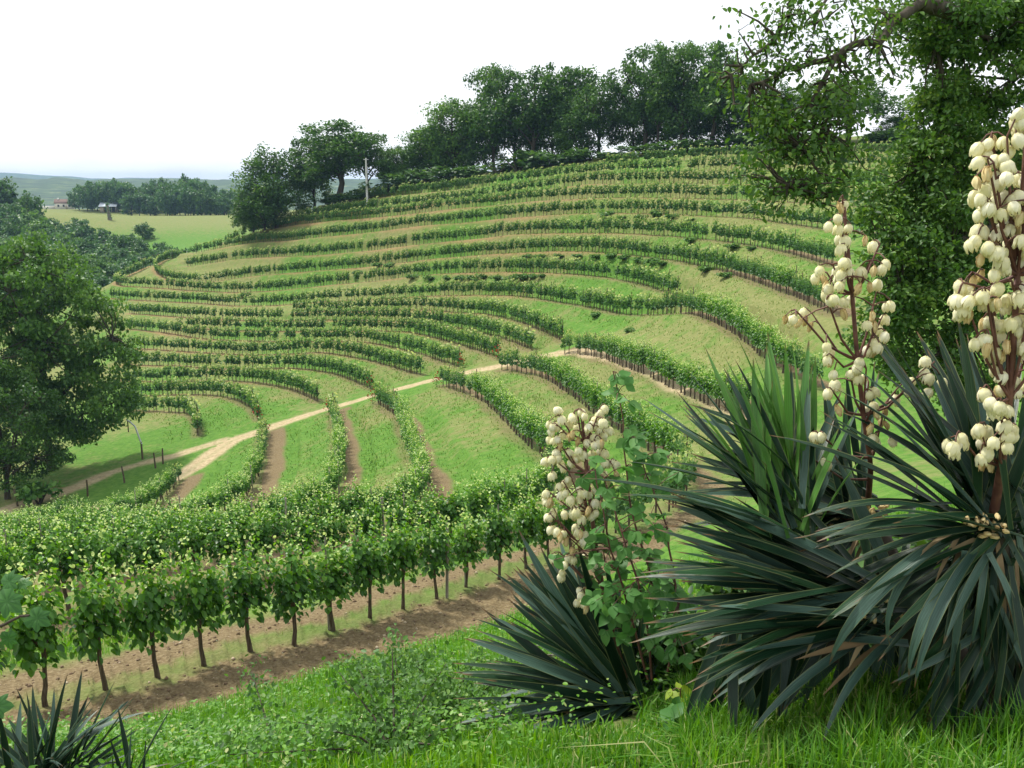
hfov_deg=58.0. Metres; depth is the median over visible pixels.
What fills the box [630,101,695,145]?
ridge tree
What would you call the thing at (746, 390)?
grape vine
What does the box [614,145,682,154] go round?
hedge bush
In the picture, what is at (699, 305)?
grape vine
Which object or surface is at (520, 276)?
bramble bush
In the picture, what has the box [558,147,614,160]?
hedge bush
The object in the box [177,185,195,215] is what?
woodland tree
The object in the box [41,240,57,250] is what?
hillside tree
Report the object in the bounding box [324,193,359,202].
hedge bush
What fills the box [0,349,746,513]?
track
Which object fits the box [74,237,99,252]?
hillside tree
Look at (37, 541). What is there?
grape vine
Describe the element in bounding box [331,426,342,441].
grape vine
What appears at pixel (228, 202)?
woodland tree
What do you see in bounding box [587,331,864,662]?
yucca
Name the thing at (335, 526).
grape vine
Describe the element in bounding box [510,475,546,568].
grape vine
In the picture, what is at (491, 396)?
grape vine
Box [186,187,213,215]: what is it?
woodland tree
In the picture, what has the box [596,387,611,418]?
grape vine
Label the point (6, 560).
grape vine
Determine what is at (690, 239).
bramble bush
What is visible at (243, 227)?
ridge tree
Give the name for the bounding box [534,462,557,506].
grape vine
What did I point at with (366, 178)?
utility pole
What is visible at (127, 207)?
woodland tree
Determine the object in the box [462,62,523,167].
ridge tree
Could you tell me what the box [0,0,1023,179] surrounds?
sky
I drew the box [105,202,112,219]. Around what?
dead tree
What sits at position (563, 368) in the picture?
grape vine
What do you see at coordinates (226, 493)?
grape vine
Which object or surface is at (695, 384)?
grape vine
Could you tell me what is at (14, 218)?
hillside tree
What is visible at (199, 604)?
grape vine
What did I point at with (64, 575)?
grape vine
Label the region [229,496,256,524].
grape vine
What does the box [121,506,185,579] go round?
grape vine
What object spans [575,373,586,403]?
grape vine
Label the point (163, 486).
grape vine
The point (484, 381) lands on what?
grape vine
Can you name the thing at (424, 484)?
grape vine
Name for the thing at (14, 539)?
grape vine
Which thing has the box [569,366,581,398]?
grape vine
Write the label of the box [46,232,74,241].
hillside tree
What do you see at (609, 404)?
grape vine
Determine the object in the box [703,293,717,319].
grape vine
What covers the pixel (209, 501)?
grape vine
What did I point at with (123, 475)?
fence post
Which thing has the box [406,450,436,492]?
grape vine
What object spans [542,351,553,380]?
grape vine
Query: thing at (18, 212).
hillside tree
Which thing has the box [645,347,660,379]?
grape vine
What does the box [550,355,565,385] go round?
grape vine
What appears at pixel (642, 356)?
grape vine
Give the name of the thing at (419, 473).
grape vine
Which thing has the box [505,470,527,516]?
grape vine
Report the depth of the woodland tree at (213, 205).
422.94 m
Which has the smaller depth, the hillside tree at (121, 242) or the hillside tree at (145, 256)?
the hillside tree at (145, 256)
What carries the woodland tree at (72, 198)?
on the ground at (120, 446)
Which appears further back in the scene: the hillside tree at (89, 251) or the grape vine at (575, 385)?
the hillside tree at (89, 251)
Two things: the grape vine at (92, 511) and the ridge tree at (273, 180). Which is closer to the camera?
the grape vine at (92, 511)
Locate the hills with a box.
[0,172,418,209]
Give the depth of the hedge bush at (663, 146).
133.47 m
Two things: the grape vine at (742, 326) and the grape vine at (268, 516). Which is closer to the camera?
the grape vine at (268, 516)
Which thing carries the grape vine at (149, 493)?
on the ground at (120, 446)
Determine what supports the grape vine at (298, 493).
on the ground at (120, 446)
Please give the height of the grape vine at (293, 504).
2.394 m
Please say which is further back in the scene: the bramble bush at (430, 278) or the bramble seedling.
the bramble bush at (430, 278)
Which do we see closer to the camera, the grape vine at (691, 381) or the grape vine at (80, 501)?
the grape vine at (691, 381)
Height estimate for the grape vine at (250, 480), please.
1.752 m
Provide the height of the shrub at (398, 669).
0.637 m
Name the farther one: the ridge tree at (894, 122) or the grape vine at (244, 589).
the ridge tree at (894, 122)
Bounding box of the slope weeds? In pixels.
[0,488,949,767]
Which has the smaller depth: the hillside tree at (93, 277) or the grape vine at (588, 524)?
the grape vine at (588, 524)
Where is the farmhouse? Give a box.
[39,198,74,208]
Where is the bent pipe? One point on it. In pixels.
(130, 422)
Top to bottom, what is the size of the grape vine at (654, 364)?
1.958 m
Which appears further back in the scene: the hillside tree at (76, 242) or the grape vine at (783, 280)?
the hillside tree at (76, 242)
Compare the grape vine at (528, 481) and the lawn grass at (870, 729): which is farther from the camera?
the grape vine at (528, 481)
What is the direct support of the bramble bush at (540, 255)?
on the ground at (120, 446)
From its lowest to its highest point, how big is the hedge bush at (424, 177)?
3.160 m
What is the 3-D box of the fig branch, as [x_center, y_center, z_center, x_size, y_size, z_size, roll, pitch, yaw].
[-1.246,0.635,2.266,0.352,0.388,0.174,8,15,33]
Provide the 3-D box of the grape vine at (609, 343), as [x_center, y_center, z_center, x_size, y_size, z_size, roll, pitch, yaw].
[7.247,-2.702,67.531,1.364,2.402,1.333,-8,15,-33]
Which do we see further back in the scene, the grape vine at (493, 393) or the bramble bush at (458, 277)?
the bramble bush at (458, 277)
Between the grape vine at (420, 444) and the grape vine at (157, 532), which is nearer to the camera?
the grape vine at (157, 532)
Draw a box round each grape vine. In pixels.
[0,510,22,542]
[0,515,26,563]
[0,524,36,594]
[0,584,11,670]
[1,544,67,706]
[3,509,34,541]
[8,512,29,525]
[9,513,65,584]
[10,506,52,565]
[20,502,34,517]
[22,511,43,527]
[26,503,46,515]
[31,505,99,610]
[34,511,65,543]
[38,502,55,515]
[38,503,54,525]
[46,512,81,544]
[47,504,78,531]
[50,495,73,514]
[55,529,130,690]
[62,517,107,579]
[63,503,83,524]
[66,494,88,511]
[68,501,99,536]
[69,502,114,537]
[79,502,95,518]
[81,505,130,598]
[87,499,113,525]
[93,503,146,572]
[95,498,113,515]
[95,502,145,541]
[105,538,185,678]
[107,491,130,513]
[107,504,131,521]
[114,489,134,512]
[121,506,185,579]
[123,503,145,527]
[127,505,174,567]
[129,491,140,512]
[129,501,160,531]
[132,485,144,510]
[135,498,161,522]
[136,488,148,507]
[138,480,153,508]
[144,483,160,506]
[151,478,162,503]
[153,470,167,497]
[153,475,167,499]
[159,532,236,666]
[160,494,179,521]
[161,495,213,583]
[163,498,193,531]
[163,503,198,560]
[164,466,173,491]
[165,472,172,494]
[172,497,199,513]
[180,490,204,515]
[186,506,208,534]
[193,493,232,544]
[197,486,220,512]
[197,501,254,565]
[202,516,274,652]
[204,485,225,510]
[212,503,232,527]
[214,481,232,510]
[219,484,251,536]
[221,471,239,506]
[226,470,247,500]
[229,473,246,503]
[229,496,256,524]
[234,500,296,571]
[235,472,250,498]
[241,462,255,488]
[241,467,252,495]
[243,464,254,491]
[245,500,281,536]
[246,454,258,472]
[248,448,264,476]
[248,449,261,478]
[249,441,265,458]
[249,488,281,520]
[255,443,263,461]
[258,523,319,646]
[259,482,287,522]
[274,482,315,544]
[279,505,324,558]
[287,477,308,513]
[288,474,316,520]
[301,483,336,541]
[303,470,321,506]
[306,520,361,631]
[308,502,353,554]
[310,476,334,502]
[312,472,327,509]
[317,484,353,521]
[321,456,341,489]
[322,459,344,493]
[322,463,338,493]
[325,449,344,470]
[326,452,343,478]
[327,435,348,463]
[329,442,346,468]
[330,429,346,455]
[331,414,346,428]
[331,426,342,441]
[333,437,349,453]
[334,499,396,618]
[339,471,367,532]
[345,489,384,557]
[356,478,381,527]
[366,491,427,609]
[371,474,405,514]
[378,482,420,541]
[389,464,416,505]
[391,399,410,421]
[393,394,405,412]
[393,395,409,410]
[394,465,422,503]
[395,410,409,428]
[396,410,412,431]
[396,411,417,439]
[397,404,411,424]
[399,424,421,452]
[400,417,406,438]
[400,425,419,449]
[401,422,420,433]
[402,418,415,441]
[402,436,426,459]
[404,431,427,455]
[404,458,426,502]
[404,499,462,599]
[405,422,421,441]
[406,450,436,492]
[406,461,429,497]
[407,438,425,460]
[408,439,430,464]
[409,447,433,466]
[409,477,445,538]
[410,458,432,503]
[413,445,431,459]
[413,449,428,461]
[425,480,471,536]
[449,499,488,587]
[461,468,492,536]
[468,480,525,579]
[469,370,480,398]
[472,464,505,528]
[474,374,484,400]
[477,371,491,402]
[479,371,494,403]
[481,379,495,406]
[482,378,497,408]
[483,468,519,522]
[488,379,501,412]
[488,383,498,410]
[491,381,507,417]
[495,386,508,420]
[499,392,520,428]
[500,391,511,422]
[500,391,515,425]
[505,393,523,431]
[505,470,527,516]
[507,398,523,434]
[509,403,523,436]
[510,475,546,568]
[513,402,529,439]
[515,404,534,442]
[516,466,545,507]
[519,403,536,445]
[519,404,546,448]
[523,462,548,503]
[526,406,550,452]
[533,414,552,456]
[533,491,567,558]
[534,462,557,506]
[538,416,556,456]
[539,415,566,451]
[541,451,567,493]
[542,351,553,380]
[546,354,559,382]
[546,444,570,481]
[548,428,576,448]
[549,437,574,480]
[550,354,556,384]
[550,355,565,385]
[553,355,566,388]
[553,359,569,389]
[554,486,586,549]
[558,358,573,391]
[561,362,576,393]
[567,364,581,396]
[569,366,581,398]
[570,365,589,401]
[570,485,604,530]
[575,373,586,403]
[577,373,592,406]
[581,373,599,410]
[582,377,607,413]
[584,381,600,411]
[596,381,612,408]
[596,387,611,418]
[600,396,614,426]
[603,331,622,361]
[603,333,617,361]
[606,334,621,362]
[609,395,627,429]
[611,335,624,363]
[612,397,632,432]
[615,336,623,364]
[617,338,623,366]
[617,397,638,428]
[620,339,629,367]
[621,333,639,368]
[622,404,640,436]
[624,338,638,369]
[626,400,652,430]
[628,343,641,370]
[628,344,645,371]
[633,336,653,374]
[634,340,645,372]
[636,405,659,450]
[640,414,671,453]
[642,341,659,377]
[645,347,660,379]
[646,350,668,380]
[647,412,678,450]
[654,346,671,382]
[657,352,674,384]
[658,355,677,386]
[662,419,682,461]
[665,353,682,388]
[673,362,688,392]
[677,361,688,394]
[681,362,696,396]
[685,354,707,398]
[690,365,709,400]
[694,365,714,402]
[695,289,708,317]
[698,366,716,404]
[701,293,710,318]
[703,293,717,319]
[704,370,722,404]
[705,296,715,320]
[705,372,725,408]
[707,297,724,323]
[707,368,739,410]
[708,295,723,322]
[713,292,722,324]
[713,300,722,325]
[718,294,733,329]
[718,298,732,324]
[723,303,735,332]
[725,295,736,330]
[726,305,741,334]
[727,369,741,397]
[730,373,751,410]
[731,305,746,335]
[733,308,751,339]
[734,302,746,337]
[737,309,753,341]
[739,314,755,344]
[744,315,760,347]
[746,312,763,350]
[749,319,760,352]
[750,323,765,355]
[755,321,777,357]
[757,319,777,357]
[767,330,783,356]
[767,331,787,366]
[770,262,783,289]
[773,336,795,372]
[774,263,785,290]
[774,265,785,292]
[778,268,790,293]
[781,335,801,366]
[784,262,797,294]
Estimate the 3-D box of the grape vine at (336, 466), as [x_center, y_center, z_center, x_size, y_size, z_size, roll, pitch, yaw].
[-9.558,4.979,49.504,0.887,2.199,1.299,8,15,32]
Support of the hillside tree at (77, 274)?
on the ground at (120, 446)
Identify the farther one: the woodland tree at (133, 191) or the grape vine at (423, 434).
the woodland tree at (133, 191)
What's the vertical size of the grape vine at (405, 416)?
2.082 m
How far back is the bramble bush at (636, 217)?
107.10 m
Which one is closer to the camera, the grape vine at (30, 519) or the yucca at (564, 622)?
the yucca at (564, 622)
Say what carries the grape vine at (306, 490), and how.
on the ground at (120, 446)
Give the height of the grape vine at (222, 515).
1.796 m
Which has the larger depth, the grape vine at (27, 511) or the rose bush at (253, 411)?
the rose bush at (253, 411)
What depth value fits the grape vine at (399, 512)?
27.30 m
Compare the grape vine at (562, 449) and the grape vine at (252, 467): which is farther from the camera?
the grape vine at (252, 467)
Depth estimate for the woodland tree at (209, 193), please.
430.13 m
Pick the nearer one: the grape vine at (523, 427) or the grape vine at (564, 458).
the grape vine at (564, 458)
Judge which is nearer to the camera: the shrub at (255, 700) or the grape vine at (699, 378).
the shrub at (255, 700)
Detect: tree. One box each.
[0,176,18,207]
[0,203,12,210]
[0,205,11,221]
[0,211,9,224]
[0,213,28,232]
[0,220,24,239]
[0,228,150,470]
[0,237,21,246]
[0,284,28,310]
[0,347,77,499]
[7,209,24,229]
[8,197,22,202]
[10,200,30,211]
[12,190,47,215]
[16,230,46,236]
[17,207,39,224]
[19,234,52,246]
[22,220,44,234]
[28,213,64,232]
[31,279,68,311]
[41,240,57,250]
[43,216,60,228]
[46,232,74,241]
[51,223,65,234]
[53,238,81,255]
[55,242,80,259]
[56,231,82,244]
[59,222,95,239]
[62,217,90,228]
[65,188,83,209]
[65,266,92,279]
[66,223,98,240]
[67,199,80,208]
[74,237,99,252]
[75,187,93,210]
[78,253,89,270]
[80,247,102,258]
[82,253,115,276]
[83,263,106,276]
[84,180,106,210]
[84,270,100,284]
[91,248,120,260]
[93,276,113,290]
[94,239,118,249]
[95,228,110,239]
[97,180,116,202]
[98,233,118,243]
[98,255,116,263]
[99,243,122,256]
[104,181,128,210]
[104,243,130,258]
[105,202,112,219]
[106,257,131,277]
[107,234,131,248]
[114,183,134,203]
[117,184,136,210]
[118,192,139,215]
[120,233,139,246]
[120,252,147,264]
[122,259,151,276]
[123,181,136,187]
[125,237,150,252]
[127,243,147,254]
[128,251,138,257]
[130,193,143,215]
[132,222,155,238]
[138,253,162,267]
[140,194,161,215]
[141,184,156,197]
[141,194,157,215]
[145,247,165,257]
[147,182,163,191]
[149,177,165,186]
[151,242,172,251]
[153,181,175,215]
[154,188,175,215]
[155,247,179,256]
[157,192,179,215]
[164,248,195,259]
[166,188,185,215]
[170,179,190,215]
[177,179,195,215]
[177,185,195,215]
[181,186,202,215]
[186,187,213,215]
[195,180,213,214]
[197,184,218,213]
[203,191,218,214]
[209,194,225,214]
[214,196,233,214]
[222,191,230,214]
[227,141,315,228]
[228,192,261,232]
[230,190,241,198]
[231,181,290,232]
[286,133,336,210]
[296,118,385,203]
[325,130,400,186]
[369,144,425,182]
[394,124,462,172]
[407,128,465,170]
[413,95,486,168]
[447,101,509,169]
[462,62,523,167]
[474,97,541,155]
[476,65,575,152]
[520,98,574,153]
[526,62,610,161]
[550,96,613,154]
[564,78,634,156]
[597,42,690,146]
[603,91,656,151]
[626,53,686,147]
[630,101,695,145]
[636,39,729,146]
[662,87,725,142]
[686,40,747,142]
[690,88,744,141]
[699,69,789,147]
[700,0,1023,421]
[730,112,768,134]
[735,79,805,140]
[791,75,917,143]
[871,111,925,131]
[902,74,974,135]
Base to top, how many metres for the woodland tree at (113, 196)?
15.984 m
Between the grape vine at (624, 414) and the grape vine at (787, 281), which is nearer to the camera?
the grape vine at (624, 414)
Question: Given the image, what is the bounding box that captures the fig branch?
[0,569,50,718]
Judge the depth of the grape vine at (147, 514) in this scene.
35.80 m
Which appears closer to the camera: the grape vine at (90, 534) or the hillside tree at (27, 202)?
the grape vine at (90, 534)
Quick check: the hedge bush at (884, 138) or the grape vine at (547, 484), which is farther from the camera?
the hedge bush at (884, 138)
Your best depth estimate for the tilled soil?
19.30 m
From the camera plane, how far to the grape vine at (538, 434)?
45.17 m
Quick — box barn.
[98,202,117,212]
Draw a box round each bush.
[14,480,65,504]
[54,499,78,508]
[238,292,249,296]
[251,405,263,418]
[307,197,335,204]
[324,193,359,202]
[344,187,377,198]
[357,181,400,191]
[366,373,375,388]
[366,386,375,403]
[370,262,382,266]
[376,172,430,187]
[383,262,394,267]
[404,167,441,183]
[406,274,419,278]
[421,274,434,280]
[429,166,485,178]
[429,167,457,181]
[429,371,443,386]
[447,164,506,176]
[452,274,463,280]
[464,162,521,173]
[464,275,477,280]
[474,272,486,278]
[488,275,501,279]
[492,341,502,358]
[494,152,546,171]
[501,275,516,280]
[508,155,565,169]
[513,148,587,165]
[513,272,526,280]
[523,272,536,279]
[530,273,545,277]
[532,254,544,257]
[535,151,587,163]
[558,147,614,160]
[579,151,636,158]
[590,253,599,258]
[590,311,600,316]
[596,210,614,216]
[598,152,630,156]
[604,252,617,258]
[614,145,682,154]
[617,253,630,259]
[623,326,635,332]
[629,256,647,263]
[632,214,648,220]
[636,140,695,153]
[644,256,661,263]
[649,208,669,217]
[649,260,666,265]
[664,213,678,218]
[672,139,706,151]
[683,237,698,242]
[689,139,731,150]
[697,265,715,272]
[702,135,749,149]
[716,272,733,277]
[720,133,781,148]
[723,242,740,248]
[746,132,784,147]
[746,245,756,249]
[861,131,895,144]
[864,130,919,143]
[880,129,932,140]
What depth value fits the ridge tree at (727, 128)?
136.10 m
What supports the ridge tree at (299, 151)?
on the ground at (120, 446)
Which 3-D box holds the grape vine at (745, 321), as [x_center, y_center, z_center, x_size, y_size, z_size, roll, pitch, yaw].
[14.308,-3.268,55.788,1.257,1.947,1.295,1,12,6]
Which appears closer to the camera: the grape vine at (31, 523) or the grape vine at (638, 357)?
the grape vine at (31, 523)
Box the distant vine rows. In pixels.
[109,140,909,532]
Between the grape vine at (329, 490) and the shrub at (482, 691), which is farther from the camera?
the grape vine at (329, 490)
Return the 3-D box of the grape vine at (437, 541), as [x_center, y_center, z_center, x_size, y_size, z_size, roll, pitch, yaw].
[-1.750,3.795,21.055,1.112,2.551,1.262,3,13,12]
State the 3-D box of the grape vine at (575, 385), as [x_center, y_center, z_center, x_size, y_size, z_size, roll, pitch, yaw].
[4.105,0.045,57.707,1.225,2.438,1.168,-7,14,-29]
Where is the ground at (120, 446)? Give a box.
[0,126,1023,767]
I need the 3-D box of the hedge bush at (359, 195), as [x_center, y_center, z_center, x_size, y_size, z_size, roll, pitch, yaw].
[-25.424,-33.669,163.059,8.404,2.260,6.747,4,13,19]
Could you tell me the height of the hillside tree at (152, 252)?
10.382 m
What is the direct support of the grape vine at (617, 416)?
on the ground at (120, 446)
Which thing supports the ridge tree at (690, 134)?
on the ground at (120, 446)
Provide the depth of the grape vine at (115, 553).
21.31 m
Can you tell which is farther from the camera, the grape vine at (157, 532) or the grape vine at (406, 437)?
the grape vine at (406, 437)
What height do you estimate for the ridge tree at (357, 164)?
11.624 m
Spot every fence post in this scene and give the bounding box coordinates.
[86,480,88,496]
[121,466,124,482]
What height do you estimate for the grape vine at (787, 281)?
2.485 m
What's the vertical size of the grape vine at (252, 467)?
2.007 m
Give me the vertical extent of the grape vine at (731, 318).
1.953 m
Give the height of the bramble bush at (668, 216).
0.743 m
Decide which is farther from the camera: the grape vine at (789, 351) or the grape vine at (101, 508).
the grape vine at (101, 508)
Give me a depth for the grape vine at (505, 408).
54.52 m
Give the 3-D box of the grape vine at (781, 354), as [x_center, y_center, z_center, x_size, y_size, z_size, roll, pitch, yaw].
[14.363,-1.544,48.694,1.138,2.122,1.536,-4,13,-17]
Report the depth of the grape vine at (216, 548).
23.75 m
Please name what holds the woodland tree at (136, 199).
on the ground at (120, 446)
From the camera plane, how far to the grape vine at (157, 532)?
28.47 m
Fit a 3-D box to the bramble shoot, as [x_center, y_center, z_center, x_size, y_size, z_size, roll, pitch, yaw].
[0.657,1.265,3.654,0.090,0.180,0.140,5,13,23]
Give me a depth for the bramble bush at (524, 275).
109.59 m
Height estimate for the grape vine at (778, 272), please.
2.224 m
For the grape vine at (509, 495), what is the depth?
31.64 m
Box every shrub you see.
[137,652,392,753]
[211,627,521,767]
[334,623,444,695]
[387,632,496,715]
[397,645,530,729]
[614,574,714,697]
[692,553,749,634]
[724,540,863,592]
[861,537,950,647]
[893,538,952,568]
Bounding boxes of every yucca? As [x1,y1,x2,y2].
[0,668,166,767]
[109,705,218,767]
[453,403,700,736]
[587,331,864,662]
[630,455,1011,739]
[669,194,947,574]
[771,107,1023,738]
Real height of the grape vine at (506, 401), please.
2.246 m
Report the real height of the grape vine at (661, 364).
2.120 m
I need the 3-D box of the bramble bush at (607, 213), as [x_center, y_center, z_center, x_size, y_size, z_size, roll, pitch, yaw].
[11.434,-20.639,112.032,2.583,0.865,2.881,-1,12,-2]
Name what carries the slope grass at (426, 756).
on the ground at (120, 446)
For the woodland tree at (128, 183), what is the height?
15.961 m
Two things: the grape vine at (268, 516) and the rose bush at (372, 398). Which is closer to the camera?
the grape vine at (268, 516)
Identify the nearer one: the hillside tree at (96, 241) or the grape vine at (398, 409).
the grape vine at (398, 409)
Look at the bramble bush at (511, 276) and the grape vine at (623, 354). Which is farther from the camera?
the bramble bush at (511, 276)
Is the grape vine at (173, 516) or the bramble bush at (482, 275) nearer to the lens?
the grape vine at (173, 516)
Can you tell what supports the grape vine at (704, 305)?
on the ground at (120, 446)
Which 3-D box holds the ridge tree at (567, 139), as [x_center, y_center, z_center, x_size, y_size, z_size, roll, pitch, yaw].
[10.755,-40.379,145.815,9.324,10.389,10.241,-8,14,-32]
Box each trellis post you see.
[285,498,286,548]
[381,497,385,552]
[445,524,448,597]
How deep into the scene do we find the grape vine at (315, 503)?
33.41 m
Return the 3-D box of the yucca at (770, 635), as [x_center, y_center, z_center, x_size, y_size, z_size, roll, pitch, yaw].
[1.231,0.859,3.143,1.711,1.283,0.902,-1,12,-3]
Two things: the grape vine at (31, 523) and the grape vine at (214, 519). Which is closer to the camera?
the grape vine at (214, 519)
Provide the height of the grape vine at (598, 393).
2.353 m
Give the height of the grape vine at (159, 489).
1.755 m
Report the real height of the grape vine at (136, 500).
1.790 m
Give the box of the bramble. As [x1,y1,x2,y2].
[548,370,712,679]
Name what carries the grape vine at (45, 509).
on the ground at (120, 446)
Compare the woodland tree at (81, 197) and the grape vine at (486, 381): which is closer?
the grape vine at (486, 381)
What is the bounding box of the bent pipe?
[126,419,143,459]
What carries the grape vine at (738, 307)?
on the ground at (120, 446)
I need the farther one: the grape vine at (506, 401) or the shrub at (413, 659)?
the grape vine at (506, 401)
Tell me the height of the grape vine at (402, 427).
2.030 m
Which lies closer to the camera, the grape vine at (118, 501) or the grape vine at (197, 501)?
the grape vine at (197, 501)
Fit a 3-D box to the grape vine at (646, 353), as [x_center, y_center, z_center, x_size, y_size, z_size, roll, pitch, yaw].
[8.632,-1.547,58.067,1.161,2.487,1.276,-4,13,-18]
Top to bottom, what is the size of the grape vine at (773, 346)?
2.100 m
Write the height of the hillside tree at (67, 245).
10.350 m
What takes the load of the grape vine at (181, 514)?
on the ground at (120, 446)
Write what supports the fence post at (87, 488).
on the ground at (120, 446)
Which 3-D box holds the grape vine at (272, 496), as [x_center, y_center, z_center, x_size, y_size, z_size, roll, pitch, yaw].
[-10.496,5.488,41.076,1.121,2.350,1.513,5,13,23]
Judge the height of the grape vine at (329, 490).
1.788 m
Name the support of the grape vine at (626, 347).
on the ground at (120, 446)
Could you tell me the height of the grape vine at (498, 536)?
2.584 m
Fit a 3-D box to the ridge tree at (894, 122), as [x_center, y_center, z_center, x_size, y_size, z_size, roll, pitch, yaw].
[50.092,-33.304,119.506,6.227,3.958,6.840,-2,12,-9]
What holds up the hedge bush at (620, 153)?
on the ground at (120, 446)
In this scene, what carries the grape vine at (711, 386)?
on the track
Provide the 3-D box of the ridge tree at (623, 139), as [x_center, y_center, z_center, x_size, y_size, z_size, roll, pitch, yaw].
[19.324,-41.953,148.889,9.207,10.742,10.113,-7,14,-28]
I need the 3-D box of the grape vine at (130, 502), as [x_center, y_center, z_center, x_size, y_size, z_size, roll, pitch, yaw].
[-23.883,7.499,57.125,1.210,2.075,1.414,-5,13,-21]
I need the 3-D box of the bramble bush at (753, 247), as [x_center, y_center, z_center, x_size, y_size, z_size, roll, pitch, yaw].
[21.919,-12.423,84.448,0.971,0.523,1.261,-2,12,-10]
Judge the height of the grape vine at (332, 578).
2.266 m
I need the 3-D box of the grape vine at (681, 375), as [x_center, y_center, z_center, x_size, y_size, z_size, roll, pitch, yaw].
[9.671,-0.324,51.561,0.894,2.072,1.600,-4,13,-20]
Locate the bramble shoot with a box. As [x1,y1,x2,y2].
[665,682,691,703]
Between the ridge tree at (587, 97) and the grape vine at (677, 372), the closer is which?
the grape vine at (677, 372)
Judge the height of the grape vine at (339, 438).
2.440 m
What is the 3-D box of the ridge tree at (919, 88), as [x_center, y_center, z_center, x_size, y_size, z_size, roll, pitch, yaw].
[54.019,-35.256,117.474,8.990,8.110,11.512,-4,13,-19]
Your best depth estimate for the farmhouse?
516.58 m
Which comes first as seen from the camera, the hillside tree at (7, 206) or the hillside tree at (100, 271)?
the hillside tree at (100, 271)
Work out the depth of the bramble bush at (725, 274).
77.84 m
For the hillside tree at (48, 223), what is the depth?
298.86 m
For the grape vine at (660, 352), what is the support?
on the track
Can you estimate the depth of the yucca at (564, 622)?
4.15 m
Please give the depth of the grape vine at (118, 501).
55.84 m
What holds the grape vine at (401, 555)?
on the ground at (120, 446)
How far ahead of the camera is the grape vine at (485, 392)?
64.01 m
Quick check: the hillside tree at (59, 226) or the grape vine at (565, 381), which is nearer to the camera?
the grape vine at (565, 381)
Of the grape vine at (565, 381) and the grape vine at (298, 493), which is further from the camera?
the grape vine at (565, 381)
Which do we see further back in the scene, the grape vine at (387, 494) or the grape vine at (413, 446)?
the grape vine at (413, 446)
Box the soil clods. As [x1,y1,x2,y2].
[0,510,695,724]
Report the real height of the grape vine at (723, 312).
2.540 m
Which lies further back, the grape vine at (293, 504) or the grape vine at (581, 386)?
the grape vine at (581, 386)
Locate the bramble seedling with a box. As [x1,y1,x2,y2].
[657,696,683,730]
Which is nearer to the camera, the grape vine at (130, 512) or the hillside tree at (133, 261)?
the grape vine at (130, 512)
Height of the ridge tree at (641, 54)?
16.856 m
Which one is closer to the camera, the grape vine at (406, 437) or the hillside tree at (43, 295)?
the grape vine at (406, 437)
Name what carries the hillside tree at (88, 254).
on the ground at (120, 446)
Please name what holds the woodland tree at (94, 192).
on the ground at (120, 446)
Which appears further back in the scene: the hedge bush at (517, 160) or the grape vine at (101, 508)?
the hedge bush at (517, 160)
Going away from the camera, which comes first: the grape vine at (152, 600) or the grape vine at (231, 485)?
the grape vine at (152, 600)
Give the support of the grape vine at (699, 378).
on the ground at (120, 446)
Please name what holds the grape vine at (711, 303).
on the ground at (120, 446)
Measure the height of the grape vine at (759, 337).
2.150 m
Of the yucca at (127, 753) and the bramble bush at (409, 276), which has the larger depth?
the bramble bush at (409, 276)
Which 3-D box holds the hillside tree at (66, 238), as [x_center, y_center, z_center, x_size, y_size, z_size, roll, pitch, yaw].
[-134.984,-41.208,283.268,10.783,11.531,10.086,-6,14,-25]
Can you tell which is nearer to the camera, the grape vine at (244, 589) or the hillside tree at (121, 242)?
the grape vine at (244, 589)
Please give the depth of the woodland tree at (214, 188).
450.41 m
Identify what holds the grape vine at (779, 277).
on the ground at (120, 446)
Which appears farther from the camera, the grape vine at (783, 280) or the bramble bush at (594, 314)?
the bramble bush at (594, 314)
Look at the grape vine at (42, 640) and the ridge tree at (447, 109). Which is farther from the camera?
the ridge tree at (447, 109)
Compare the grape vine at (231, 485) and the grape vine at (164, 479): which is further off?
the grape vine at (164, 479)
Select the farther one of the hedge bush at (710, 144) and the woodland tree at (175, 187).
the woodland tree at (175, 187)
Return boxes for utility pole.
[363,158,368,204]
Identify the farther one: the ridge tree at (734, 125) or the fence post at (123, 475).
the ridge tree at (734, 125)
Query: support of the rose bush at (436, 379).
on the ground at (120, 446)
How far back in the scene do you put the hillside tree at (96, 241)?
286.02 m
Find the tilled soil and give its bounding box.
[0,230,879,726]
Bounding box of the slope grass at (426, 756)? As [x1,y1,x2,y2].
[0,478,1020,767]
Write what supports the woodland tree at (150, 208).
on the ground at (120, 446)
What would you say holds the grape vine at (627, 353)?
on the ground at (120, 446)
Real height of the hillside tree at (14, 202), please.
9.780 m
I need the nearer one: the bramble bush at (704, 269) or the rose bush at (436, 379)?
the rose bush at (436, 379)
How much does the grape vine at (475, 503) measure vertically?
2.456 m
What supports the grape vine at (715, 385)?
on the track
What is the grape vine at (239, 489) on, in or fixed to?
on the ground at (120, 446)
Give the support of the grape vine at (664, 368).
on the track
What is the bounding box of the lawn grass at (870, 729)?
[488,648,1023,767]
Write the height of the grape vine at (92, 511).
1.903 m
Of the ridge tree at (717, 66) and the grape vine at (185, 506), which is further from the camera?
the ridge tree at (717, 66)
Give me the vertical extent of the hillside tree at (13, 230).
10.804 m
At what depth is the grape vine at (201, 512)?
37.65 m
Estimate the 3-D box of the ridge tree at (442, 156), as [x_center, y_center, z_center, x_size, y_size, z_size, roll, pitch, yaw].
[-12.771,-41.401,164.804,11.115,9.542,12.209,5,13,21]

